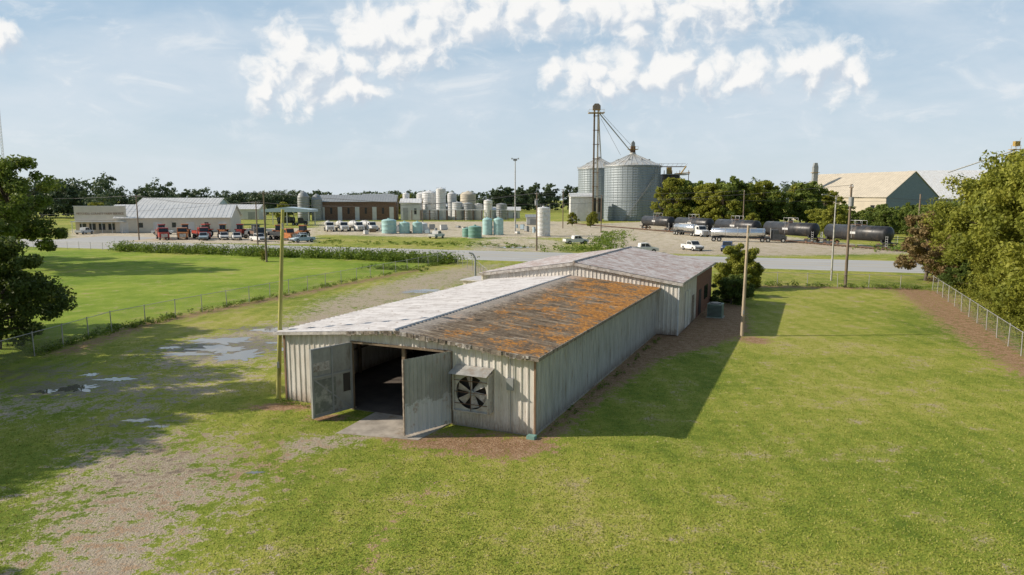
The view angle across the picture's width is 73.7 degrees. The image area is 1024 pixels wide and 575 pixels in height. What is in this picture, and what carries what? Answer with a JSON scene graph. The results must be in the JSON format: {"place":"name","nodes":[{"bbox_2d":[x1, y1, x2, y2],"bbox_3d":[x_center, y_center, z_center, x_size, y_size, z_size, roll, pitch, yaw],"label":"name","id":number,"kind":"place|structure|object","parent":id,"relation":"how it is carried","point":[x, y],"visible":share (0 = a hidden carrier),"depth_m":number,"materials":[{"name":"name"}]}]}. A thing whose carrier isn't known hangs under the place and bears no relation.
{"place":"outdoors","nodes":[
{"label":"outdoors","id":0,"kind":"place"},
{"bbox_2d":[56,236,155,240],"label":"driveway","id":1,"kind":"structure","parent":0,"point":[112,238],"depth_m":169.95,"materials":[{"name":"concrete"}]},
{"bbox_2d":[400,202,421,219],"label":"walls","id":2,"kind":"structure","parent":0,"point":[410,206],"depth_m":312.56,"materials":[{"name":"paint"}]},
{"bbox_2d":[20,239,932,273],"bbox_3d":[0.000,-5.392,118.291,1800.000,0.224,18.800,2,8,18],"label":"road","id":3,"kind":"structure","parent":0,"point":[825,264],"depth_m":112.84,"materials":[{"name":"asphalt"}]},
{"bbox_2d":[0,200,1023,574],"bbox_3d":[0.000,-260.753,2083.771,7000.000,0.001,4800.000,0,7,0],"label":"ground","id":4,"kind":"structure","parent":0,"point":[136,498],"depth_m":28.03,"materials":[{"name":"green plant"}]},
{"bbox_2d":[0,218,47,319],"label":"tree","id":5,"kind":"object","parent":4,"relation":"on","point":[11,310],"visible":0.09,"depth_m":50.09,"materials":[{"name":"green plant"}]},
{"bbox_2d":[0,154,68,251],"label":"oak tree","id":6,"kind":"object","parent":4,"relation":"on","point":[15,207],"visible":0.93,"depth_m":91.62,"materials":[{"name":"green plant"}]},
{"bbox_2d":[0,235,77,348],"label":"tree","id":7,"kind":"object","parent":4,"relation":"on","point":[23,287],"visible":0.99,"depth_m":44.36,"materials":[{"name":"green plant"}]},
{"bbox_2d":[70,206,126,232],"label":"farm store front","id":8,"kind":"object","parent":4,"relation":"on","point":[101,223],"visible":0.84,"depth_m":196.81,"materials":[{"name":"white metal"}]},
{"bbox_2d":[155,226,169,239],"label":"work truck","id":9,"kind":"object","parent":4,"relation":"on","point":[160,233],"visible":1,"depth_m":164.13,"materials":[{"name":"paint"}]},
{"bbox_2d":[115,208,240,231],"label":"walls","id":10,"kind":"structure","parent":4,"relation":"on","point":[234,220],"depth_m":200.25,"materials":[{"name":"metal"}]},
{"bbox_2d":[116,222,230,232],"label":"doors and windows","id":11,"kind":"structure","parent":10,"relation":"attached to","point":[125,229],"depth_m":198.85,"materials":[{"name":"black metal"}]},
{"bbox_2d":[113,204,241,218],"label":"roof","id":12,"kind":"structure","parent":10,"relation":"on","point":[205,211],"depth_m":204.36,"materials":[{"name":"white metal"}]},
{"bbox_2d":[135,198,228,204],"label":"farm storage shed","id":13,"kind":"structure","parent":4,"relation":"on","point":[153,201],"depth_m":256.90,"materials":[{"name":"white metal"}]},
{"bbox_2d":[0,252,454,363],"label":"chain link fence","id":14,"kind":"object","parent":4,"relation":"on","point":[359,273],"visible":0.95,"depth_m":58.81,"materials":[{"name":"metal"}]},
{"bbox_2d":[24,261,443,354],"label":"fence line weeds","id":15,"kind":"object","parent":4,"relation":"on","point":[134,325],"visible":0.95,"depth_m":53.09,"materials":[{"name":"green plant"}]},
{"bbox_2d":[20,240,453,252],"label":"chain link fence","id":16,"kind":"object","parent":4,"relation":"on","point":[212,245],"visible":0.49,"depth_m":124.24,"materials":[{"name":"metal"}]},
{"bbox_2d":[237,204,266,219],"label":"shed","id":17,"kind":"structure","parent":4,"relation":"on","point":[248,211],"depth_m":323.44,"materials":[{"name":"white metal"}]},
{"bbox_2d":[258,192,267,261],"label":"utility pole","id":18,"kind":"object","parent":4,"relation":"on","point":[266,255],"visible":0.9,"depth_m":106.11,"materials":[{"name":"brown wood"}]},
{"bbox_2d":[276,209,283,398],"bbox_3d":[-11.261,0.991,33.135,0.815,9.512,0.274,0,7,0],"label":"wooden pole","id":19,"kind":"object","parent":4,"relation":"on","point":[279,356],"visible":0.95,"depth_m":33.10,"materials":[{"name":"wood"}]},
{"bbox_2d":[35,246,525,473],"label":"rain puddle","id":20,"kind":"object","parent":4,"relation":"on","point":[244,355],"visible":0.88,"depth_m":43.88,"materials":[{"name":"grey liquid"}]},
{"bbox_2d":[267,228,297,240],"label":"work truck","id":21,"kind":"object","parent":4,"relation":"on","point":[289,233],"visible":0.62,"depth_m":162.05,"materials":[{"name":"paint"}]},
{"bbox_2d":[261,207,317,225],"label":"loading canopy","id":22,"kind":"object","parent":4,"relation":"on","point":[292,209],"visible":0.81,"depth_m":250.50,"materials":[{"name":"metal"}]},
{"bbox_2d":[277,216,307,224],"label":"truck","id":23,"kind":"object","parent":4,"relation":"on","point":[301,220],"visible":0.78,"depth_m":253.65,"materials":[{"name":"paint"}]},
{"bbox_2d":[105,240,479,263],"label":"roadside weeds","id":24,"kind":"object","parent":4,"relation":"on","point":[385,255],"visible":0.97,"depth_m":114.79,"materials":[{"name":"green plant"}]},
{"bbox_2d":[297,191,310,220],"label":"storage tank","id":25,"kind":"object","parent":4,"relation":"on","point":[302,202],"visible":0.72,"depth_m":305.81,"materials":[{"name":"grey metal"}]},
{"bbox_2d":[311,194,323,220],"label":"storage tank","id":26,"kind":"object","parent":4,"relation":"on","point":[317,202],"visible":0.89,"depth_m":308.16,"materials":[{"name":"grey metal"}]},
{"bbox_2d":[320,195,399,219],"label":"grain storage shed","id":27,"kind":"structure","parent":4,"relation":"on","point":[336,207],"depth_m":313.69,"materials":[{"name":"brick"}]},
{"bbox_2d":[323,207,393,219],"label":"doors and windows","id":28,"kind":"structure","parent":27,"relation":"in","point":[391,209],"depth_m":313.49,"materials":[{"name":"white metal"}]},
{"bbox_2d":[381,218,396,233],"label":"poly liquid tank","id":29,"kind":"object","parent":4,"relation":"on","point":[389,225],"visible":1,"depth_m":192.64,"materials":[{"name":"teal plastic"}]},
{"bbox_2d":[357,263,428,270],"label":"roadside weeds","id":30,"kind":"object","parent":4,"relation":"on","point":[390,267],"visible":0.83,"depth_m":95.62,"materials":[{"name":"green plant"}]},
{"bbox_2d":[15,171,807,217],"bbox_3d":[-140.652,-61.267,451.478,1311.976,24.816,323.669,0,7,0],"label":"distant tree line","id":31,"kind":"object","parent":4,"relation":"on","point":[81,195],"visible":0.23,"depth_m":357.93,"materials":[{"name":"plant"}]},
{"bbox_2d":[274,238,557,247],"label":"yard weeds","id":32,"kind":"object","parent":4,"relation":"on","point":[436,243],"visible":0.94,"depth_m":148.81,"materials":[{"name":"green plant"}]},
{"bbox_2d":[422,190,435,219],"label":"storage tank","id":33,"kind":"object","parent":4,"relation":"on","point":[428,196],"visible":0.81,"depth_m":324.65,"materials":[{"name":"metal"}]},
{"bbox_2d":[436,187,445,219],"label":"storage tank","id":34,"kind":"object","parent":4,"relation":"on","point":[441,199],"visible":0.96,"depth_m":318.79,"materials":[{"name":"metal"}]},
{"bbox_2d":[363,224,535,234],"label":"yard pallet stacks","id":35,"kind":"object","parent":4,"relation":"on","point":[445,227],"visible":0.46,"depth_m":205.18,"materials":[{"name":"plastic"}]},
{"bbox_2d":[447,192,456,219],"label":"storage tank","id":36,"kind":"object","parent":4,"relation":"on","point":[451,196],"visible":0.64,"depth_m":323.83,"materials":[{"name":"white metal"}]},
{"bbox_2d":[452,201,462,219],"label":"storage tank","id":37,"kind":"object","parent":4,"relation":"on","point":[457,206],"visible":0.92,"depth_m":317.04,"materials":[{"name":"white metal"}]},
{"bbox_2d":[460,191,475,209],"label":"storage tank","id":38,"kind":"object","parent":4,"relation":"on","point":[467,196],"visible":0.37,"depth_m":338.95,"materials":[{"name":"metal"}]},
{"bbox_2d":[463,202,472,219],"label":"storage tank","id":39,"kind":"object","parent":4,"relation":"on","point":[468,207],"visible":0.91,"depth_m":316.19,"materials":[{"name":"grey metal"}]},
{"bbox_2d":[468,225,482,238],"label":"poly liquid tank","id":40,"kind":"object","parent":4,"relation":"on","point":[474,231],"visible":1,"depth_m":170.22,"materials":[{"name":"plastic"}]},
{"bbox_2d":[482,217,492,234],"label":"poly liquid tank","id":41,"kind":"object","parent":4,"relation":"on","point":[487,225],"visible":0.98,"depth_m":185.30,"materials":[{"name":"teal plastic"}]},
{"bbox_2d":[273,246,715,439],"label":"metal warehouse","id":42,"kind":"structure","parent":4,"relation":"on","point":[531,350],"depth_m":33.18,"materials":[{"name":"paint"}]},
{"bbox_2d":[309,342,353,418],"bbox_3d":[-8.146,4.168,30.915,0.120,3.130,2.162,6,10,40],"label":"door leaf open","id":43,"kind":"structure","parent":42,"relation":"in","point":[331,372],"depth_m":30.84,"materials":[{"name":"grey metal"}]},
{"bbox_2d":[493,217,503,234],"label":"poly liquid tank","id":44,"kind":"object","parent":4,"relation":"on","point":[498,225],"visible":0.98,"depth_m":185.30,"materials":[{"name":"teal plastic"}]},
{"bbox_2d":[496,203,506,219],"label":"storage tank","id":45,"kind":"object","parent":4,"relation":"on","point":[503,211],"visible":0.78,"depth_m":325.94,"materials":[{"name":"grey metal"}]},
{"bbox_2d":[492,207,520,217],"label":"shed","id":46,"kind":"structure","parent":4,"relation":"on","point":[510,212],"depth_m":344.19,"materials":[{"name":"white metal"}]},
{"bbox_2d":[471,182,577,210],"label":"distant pine trees","id":47,"kind":"object","parent":4,"relation":"on","point":[522,200],"visible":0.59,"depth_m":512.99,"materials":[{"name":"plant"}]},
{"bbox_2d":[537,204,549,236],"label":"storage tank","id":48,"kind":"object","parent":4,"relation":"on","point":[543,221],"visible":0.94,"depth_m":178.79,"materials":[{"name":"white paint"}]},
{"bbox_2d":[568,193,591,220],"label":"loading shed","id":49,"kind":"structure","parent":4,"relation":"on","point":[582,210],"depth_m":300.03,"materials":[{"name":"white paint"}]},
{"bbox_2d":[577,203,585,220],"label":"doors and windows","id":50,"kind":"structure","parent":49,"relation":"in","point":[581,207],"depth_m":300.16,"materials":[{"name":"white metal"}]},
{"bbox_2d":[535,228,635,251],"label":"yard weeds","id":51,"kind":"object","parent":4,"relation":"on","point":[607,242],"visible":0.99,"depth_m":142.12,"materials":[{"name":"green plant"}]},
{"bbox_2d":[577,156,608,218],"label":"grain bin","id":52,"kind":"object","parent":4,"relation":"on","point":[585,177],"visible":0.23,"depth_m":335.98,"materials":[{"name":"metal"}]},
{"bbox_2d":[550,337,660,430],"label":"weeds by wall","id":53,"kind":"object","parent":4,"relation":"on","point":[603,383],"visible":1,"depth_m":36.07,"materials":[{"name":"green plant"}]},
{"bbox_2d":[588,103,631,212],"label":"bucket elevator","id":54,"kind":"object","parent":4,"relation":"on","point":[596,106],"visible":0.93,"depth_m":294.99,"materials":[{"name":"metal"}]},
{"bbox_2d":[603,152,661,220],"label":"grain bin","id":55,"kind":"object","parent":4,"relation":"on","point":[630,176],"visible":0.94,"depth_m":302.19,"materials":[{"name":"metal"}]},
{"bbox_2d":[650,177,693,217],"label":"deciduous tree","id":56,"kind":"object","parent":4,"relation":"on","point":[668,182],"visible":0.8,"depth_m":234.94,"materials":[{"name":"green plant"}]},
{"bbox_2d":[660,166,689,215],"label":"grain dryer","id":57,"kind":"object","parent":4,"relation":"on","point":[669,174],"visible":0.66,"depth_m":308.79,"materials":[{"name":"paint"}]},
{"bbox_2d":[663,181,699,218],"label":"deciduous tree","id":58,"kind":"object","parent":4,"relation":"on","point":[688,201],"visible":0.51,"depth_m":234.05,"materials":[{"name":"green plant"}]},
{"bbox_2d":[673,223,709,236],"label":"tanker truck","id":59,"kind":"object","parent":4,"relation":"on","point":[694,230],"visible":1,"depth_m":180.75,"materials":[{"name":"metal"}]},
{"bbox_2d":[681,241,703,250],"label":"pickup truck","id":60,"kind":"object","parent":4,"relation":"on","point":[692,245],"visible":1,"depth_m":129.82,"materials":[{"name":"white paint"}]},
{"bbox_2d":[691,182,726,220],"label":"deciduous tree","id":61,"kind":"object","parent":4,"relation":"on","point":[704,208],"visible":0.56,"depth_m":227.08,"materials":[{"name":"green plant"}]},
{"bbox_2d":[705,302,724,318],"bbox_3d":[17.000,1.862,57.015,1.400,1.220,1.400,3,8,24],"label":"air conditioner","id":62,"kind":"object","parent":4,"relation":"on","point":[715,309],"visible":1,"depth_m":56.51,"materials":[{"name":"metal"}]},
{"bbox_2d":[704,188,744,221],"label":"deciduous tree","id":63,"kind":"object","parent":4,"relation":"on","point":[714,213],"visible":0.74,"depth_m":222.24,"materials":[{"name":"green plant"}]},
{"bbox_2d":[710,277,754,304],"bbox_3d":[20.560,0.478,64.288,4.581,2.863,3.279,0,7,4],"label":"round bush","id":64,"kind":"object","parent":4,"relation":"on","point":[731,289],"visible":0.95,"depth_m":63.67,"materials":[{"name":"green plant"}]},
{"bbox_2d":[715,176,754,219],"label":"deciduous tree","id":65,"kind":"object","parent":4,"relation":"on","point":[733,184],"visible":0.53,"depth_m":222.34,"materials":[{"name":"green plant"}]},
{"bbox_2d":[569,223,906,251],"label":"railway track","id":66,"kind":"structure","parent":4,"relation":"on","point":[756,238],"depth_m":154.62,"materials":[{"name":"metal"}]},
{"bbox_2d":[640,213,674,230],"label":"railway tank car","id":67,"kind":"object","parent":66,"relation":"on","point":[662,220],"visible":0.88,"depth_m":208.00,"materials":[{"name":"black paint"}]},
{"bbox_2d":[674,214,714,232],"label":"railway tank car","id":68,"kind":"object","parent":66,"relation":"on","point":[708,223],"visible":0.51,"depth_m":188.79,"materials":[{"name":"black paint"}]},
{"bbox_2d":[714,216,762,228],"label":"railway tank car","id":69,"kind":"object","parent":66,"relation":"on","point":[735,223],"visible":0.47,"depth_m":173.14,"materials":[{"name":"black paint"}]},
{"bbox_2d":[763,218,822,241],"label":"railway tank car","id":70,"kind":"object","parent":66,"relation":"on","point":[811,231],"visible":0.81,"depth_m":153.59,"materials":[{"name":"black paint"}]},
{"bbox_2d":[820,220,898,247],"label":"railway tank car","id":71,"kind":"object","parent":66,"relation":"on","point":[880,234],"visible":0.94,"depth_m":136.25,"materials":[{"name":"black paint"}]},
{"bbox_2d":[712,243,764,287],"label":"round bush","id":72,"kind":"object","parent":4,"relation":"on","point":[735,263],"visible":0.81,"depth_m":73.89,"materials":[{"name":"green plant"}]},
{"bbox_2d":[740,225,749,335],"bbox_3d":[16.588,-0.342,48.641,0.332,8.153,0.297,0,7,0],"label":"wooden pole","id":73,"kind":"object","parent":4,"relation":"on","point":[744,290],"visible":0.97,"depth_m":48.61,"materials":[{"name":"wood"}]},
{"bbox_2d":[729,183,765,217],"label":"deciduous tree","id":74,"kind":"object","parent":4,"relation":"on","point":[753,191],"visible":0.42,"depth_m":222.44,"materials":[{"name":"green plant"}]},
{"bbox_2d":[711,227,786,242],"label":"tanker truck","id":75,"kind":"object","parent":4,"relation":"on","point":[720,233],"visible":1,"depth_m":155.97,"materials":[{"name":"metal"}]},
{"bbox_2d":[750,180,792,226],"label":"deciduous tree","id":76,"kind":"object","parent":4,"relation":"on","point":[768,185],"visible":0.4,"depth_m":232.43,"materials":[{"name":"green plant"}]},
{"bbox_2d":[754,189,793,222],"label":"deciduous tree","id":77,"kind":"object","parent":4,"relation":"on","point":[775,209],"visible":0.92,"depth_m":229.07,"materials":[{"name":"green plant"}]},
{"bbox_2d":[786,181,828,222],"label":"deciduous tree","id":78,"kind":"object","parent":4,"relation":"on","point":[809,196],"visible":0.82,"depth_m":232.62,"materials":[{"name":"green plant"}]},
{"bbox_2d":[804,208,825,228],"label":"deciduous tree","id":79,"kind":"object","parent":4,"relation":"on","point":[815,213],"visible":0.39,"depth_m":196.86,"materials":[{"name":"green plant"}]},
{"bbox_2d":[822,194,836,280],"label":"street lamp","id":80,"kind":"object","parent":4,"relation":"on","point":[833,236],"visible":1,"depth_m":81.83,"materials":[{"name":"metal"}]},
{"bbox_2d":[821,190,846,208],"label":"deciduous tree","id":81,"kind":"object","parent":4,"relation":"on","point":[830,198],"visible":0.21,"depth_m":272.09,"materials":[{"name":"green plant"}]},
{"bbox_2d":[819,204,852,239],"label":"deciduous tree","id":82,"kind":"object","parent":4,"relation":"on","point":[841,216],"visible":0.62,"depth_m":164.39,"materials":[{"name":"green plant"}]},
{"bbox_2d":[760,272,931,289],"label":"chain link fence","id":83,"kind":"object","parent":4,"relation":"on","point":[843,279],"visible":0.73,"depth_m":75.99,"materials":[{"name":"metal"}]},
{"bbox_2d":[760,279,932,288],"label":"fence line weeds","id":84,"kind":"object","parent":4,"relation":"on","point":[854,286],"visible":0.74,"depth_m":75.68,"materials":[{"name":"green plant"}]},
{"bbox_2d":[844,184,853,287],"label":"utility pole","id":85,"kind":"object","parent":4,"relation":"on","point":[851,200],"visible":0.94,"depth_m":75.41,"materials":[{"name":"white wood"}]},
{"bbox_2d":[847,210,872,225],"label":"deciduous tree","id":86,"kind":"object","parent":4,"relation":"on","point":[858,216],"visible":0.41,"depth_m":163.28,"materials":[{"name":"green plant"}]},
{"bbox_2d":[794,171,939,219],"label":"fertiliser warehouse","id":87,"kind":"structure","parent":4,"relation":"on","point":[901,188],"depth_m":289.51,"materials":[{"name":"white metal"}]},
{"bbox_2d":[871,206,900,231],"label":"deciduous tree","id":88,"kind":"object","parent":4,"relation":"on","point":[885,219],"visible":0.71,"depth_m":172.18,"materials":[{"name":"green plant"}]},
{"bbox_2d":[894,202,915,235],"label":"deciduous tree","id":89,"kind":"object","parent":4,"relation":"on","point":[908,207],"visible":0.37,"depth_m":181.77,"materials":[{"name":"green plant"}]},
{"bbox_2d":[893,210,946,280],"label":"brown leaf tree","id":90,"kind":"object","parent":4,"relation":"on","point":[913,246],"visible":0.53,"depth_m":82.00,"materials":[{"name":"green plant"}]},
{"bbox_2d":[912,199,965,270],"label":"hackberry tree","id":91,"kind":"object","parent":4,"relation":"on","point":[956,203],"visible":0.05,"depth_m":85.56,"materials":[{"name":"green plant"}]},
{"bbox_2d":[918,235,961,282],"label":"brown leaf tree","id":92,"kind":"object","parent":4,"relation":"on","point":[932,262],"visible":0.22,"depth_m":75.89,"materials":[{"name":"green plant"}]},
{"bbox_2d":[919,178,977,275],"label":"hackberry tree","id":93,"kind":"object","parent":4,"relation":"on","point":[938,206],"visible":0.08,"depth_m":78.19,"materials":[{"name":"green plant"}]},
{"bbox_2d":[937,254,978,294],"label":"hackberry tree","id":94,"kind":"object","parent":4,"relation":"on","point":[948,278],"visible":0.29,"depth_m":68.86,"materials":[{"name":"green plant"}]},
{"bbox_2d":[931,276,1023,346],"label":"fence line weeds","id":95,"kind":"object","parent":4,"relation":"on","point":[1005,317],"visible":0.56,"depth_m":58.31,"materials":[{"name":"green plant"}]},
{"bbox_2d":[932,277,1023,355],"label":"chain link fence","id":96,"kind":"object","parent":4,"relation":"on","point":[969,306],"visible":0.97,"depth_m":53.35,"materials":[{"name":"metal"}]},
{"bbox_2d":[940,150,1021,267],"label":"hackberry tree","id":97,"kind":"object","parent":4,"relation":"on","point":[956,223],"visible":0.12,"depth_m":70.14,"materials":[{"name":"green plant"}]},
{"bbox_2d":[941,149,1023,299],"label":"hackberry tree","id":98,"kind":"object","parent":4,"relation":"on","point":[996,179],"visible":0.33,"depth_m":62.14,"materials":[{"name":"green plant"}]},
{"bbox_2d":[967,250,1023,306],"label":"hackberry tree","id":99,"kind":"object","parent":4,"relation":"on","point":[980,268],"visible":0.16,"depth_m":60.88,"materials":[{"name":"green plant"}]},
{"bbox_2d":[969,155,1023,279],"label":"hackberry tree","id":100,"kind":"object","parent":4,"relation":"on","point":[1001,231],"visible":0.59,"depth_m":56.24,"materials":[{"name":"green plant"}]},
{"bbox_2d":[980,256,1023,319],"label":"hackberry tree","id":101,"kind":"object","parent":4,"relation":"on","point":[997,307],"visible":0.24,"depth_m":53.72,"materials":[{"name":"green plant"}]},
{"bbox_2d":[987,196,1023,310],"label":"hackberry tree","id":102,"kind":"object","parent":4,"relation":"on","point":[1017,285],"visible":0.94,"depth_m":48.63,"materials":[{"name":"green plant"}]},
{"bbox_2d":[1002,289,1023,332],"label":"hackberry tree","id":103,"kind":"object","parent":4,"relation":"on","point":[1020,305],"visible":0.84,"depth_m":48.48,"materials":[{"name":"green plant"}]},
{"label":"utility pole","id":104,"kind":"object","parent":4,"relation":"on","visible":0},
{"bbox_2d":[48,185,968,214],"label":"power line","id":105,"kind":"object","parent":104,"relation":"attached to","point":[474,200],"visible":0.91,"depth_m":123.67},
{"bbox_2d":[0,339,1023,574],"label":"lawn grass","id":106,"kind":"structure","parent":0,"point":[753,518],"depth_m":22.95,"materials":[{"name":"plant"}]},
{"bbox_2d":[0,0,1023,199],"label":"sky","id":107,"kind":"structure","parent":0,"point":[336,97],"materials":[{"name":"blue"}]},
{"bbox_2d":[909,170,987,202],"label":"fertiliser warehouse","id":108,"kind":"structure","parent":0,"point":[933,179],"depth_m":341.77,"materials":[{"name":"white metal"}]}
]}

